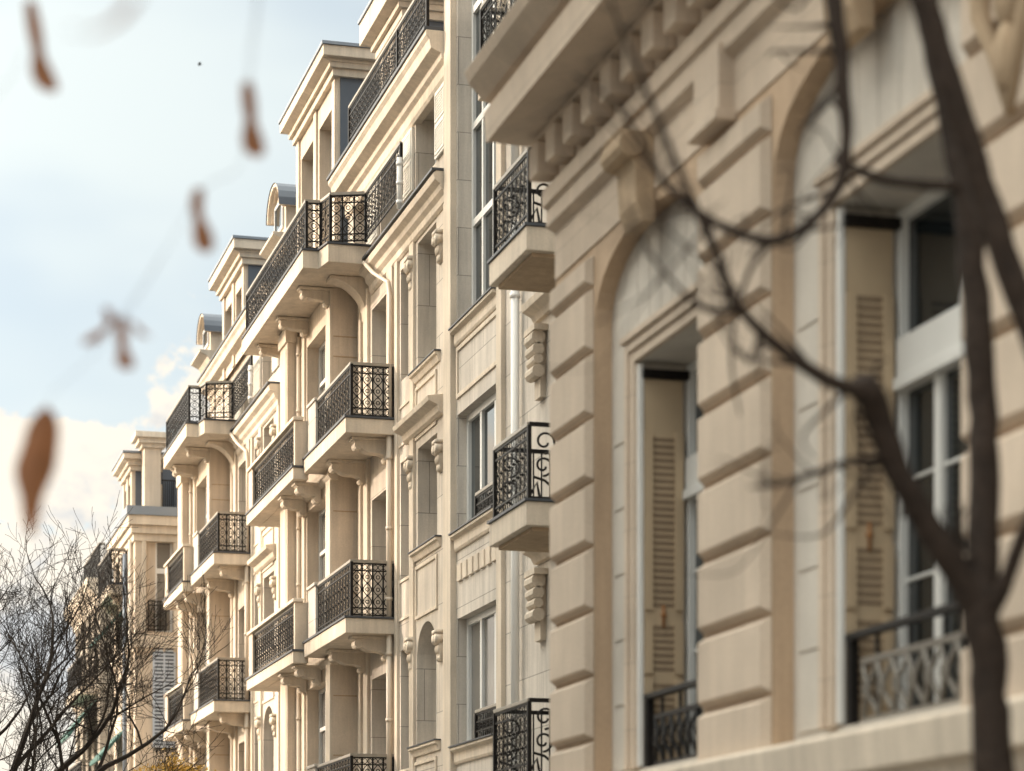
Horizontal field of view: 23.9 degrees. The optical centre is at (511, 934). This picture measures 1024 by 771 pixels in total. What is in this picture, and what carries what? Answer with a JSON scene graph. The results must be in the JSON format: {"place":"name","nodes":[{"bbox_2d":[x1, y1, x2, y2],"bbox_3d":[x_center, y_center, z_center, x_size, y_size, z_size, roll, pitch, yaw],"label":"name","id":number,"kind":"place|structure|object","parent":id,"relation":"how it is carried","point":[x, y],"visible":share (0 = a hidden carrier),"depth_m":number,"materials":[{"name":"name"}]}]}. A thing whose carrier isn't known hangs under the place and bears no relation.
{"place":"outdoors","nodes":[
{"label":"outdoors","id":0,"kind":"place"},
{"bbox_2d":[61,542,113,770],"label":"apartment building","id":1,"kind":"structure","parent":0,"point":[95,745],"depth_m":79.44,"materials":[{"name":"stone"}]},
{"bbox_2d":[0,0,368,770],"label":"sky","id":2,"kind":"structure","parent":0,"point":[100,172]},
{"bbox_2d":[162,235,293,770],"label":"apartment building","id":3,"kind":"structure","parent":0,"point":[213,454],"depth_m":58.21,"materials":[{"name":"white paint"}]},
{"bbox_2d":[241,0,443,770],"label":"apartment building","id":4,"kind":"structure","parent":0,"point":[345,324],"depth_m":43.37,"materials":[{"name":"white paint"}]},
{"bbox_2d":[444,0,555,770],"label":"apartment building","id":5,"kind":"structure","parent":0,"point":[499,379],"depth_m":35.40,"materials":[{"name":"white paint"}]},
{"bbox_2d":[467,392,495,520],"bbox_3d":[-0.324,-7.133,36.343,0.093,1.862,2.536,0,0,-15],"label":"window","id":6,"kind":"structure","parent":5,"relation":"in","point":[481,422],"depth_m":36.75,"materials":[{"name":"grey glass"}]},
{"bbox_2d":[467,605,495,740],"bbox_3d":[-0.324,-3.903,36.343,0.093,2.002,2.536,0,0,-15],"label":"window","id":7,"kind":"structure","parent":5,"relation":"in","point":[481,628],"depth_m":36.75,"materials":[{"name":"grey glass"}]},
{"bbox_2d":[472,0,495,304],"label":"window","id":8,"kind":"structure","parent":5,"relation":"in","point":[483,153],"depth_m":37.26,"materials":[{"name":"grey glass"}]},
{"bbox_2d":[464,0,1023,770],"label":"stone building","id":9,"kind":"structure","parent":0,"point":[840,648],"depth_m":16.62,"materials":[{"name":"beige stone"}]},
{"bbox_2d":[683,359,703,753],"bbox_3d":[1.666,-3.007,18.969,0.151,3.313,1.704,0,0,-15],"label":"window","id":10,"kind":"structure","parent":9,"relation":"in","point":[694,412],"depth_m":19.71,"materials":[{"name":"white paint"}]},
{"bbox_2d":[893,178,966,709],"bbox_3d":[2.792,-3.046,14.907,0.151,3.393,1.954,0,0,-15],"label":"window","id":11,"kind":"structure","parent":9,"relation":"in","point":[927,382],"depth_m":15.46,"materials":[{"name":"grey glass"}]},
{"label":"pavement","id":12,"kind":"structure","parent":0,"visible":0},
{"bbox_2d":[90,430,177,770],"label":"apartment building","id":13,"kind":"structure","parent":12,"relation":"on","point":[146,479],"depth_m":66.04,"materials":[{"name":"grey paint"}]},
{"bbox_2d":[155,543,171,631],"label":"window","id":14,"kind":"structure","parent":13,"relation":"in","point":[163,551],"depth_m":66.05,"materials":[{"name":"white paint"}]},
{"bbox_2d":[153,747,173,751],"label":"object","id":15,"kind":"structure","parent":13,"relation":"in","point":[154,749],"depth_m":66.03,"materials":[{"name":"black paint"}]},
{"bbox_2d":[133,748,215,770],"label":"leafy tree","id":16,"kind":"object","parent":12,"relation":"on","point":[186,768],"visible":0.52,"depth_m":54.00,"materials":[{"name":"yellow plant"}]},
{"bbox_2d":[0,0,1023,770],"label":"bare tree","id":17,"kind":"object","parent":12,"relation":"on","point":[966,564],"visible":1,"depth_m":10.12,"materials":[{"name":"brown plant"}]},
{"label":"road","id":18,"kind":"structure","parent":0,"visible":0},
{"bbox_2d":[0,491,234,770],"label":"bare tree","id":19,"kind":"object","parent":18,"relation":"on","point":[36,689],"visible":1,"depth_m":45.05,"materials":[{"name":"brown plant"}]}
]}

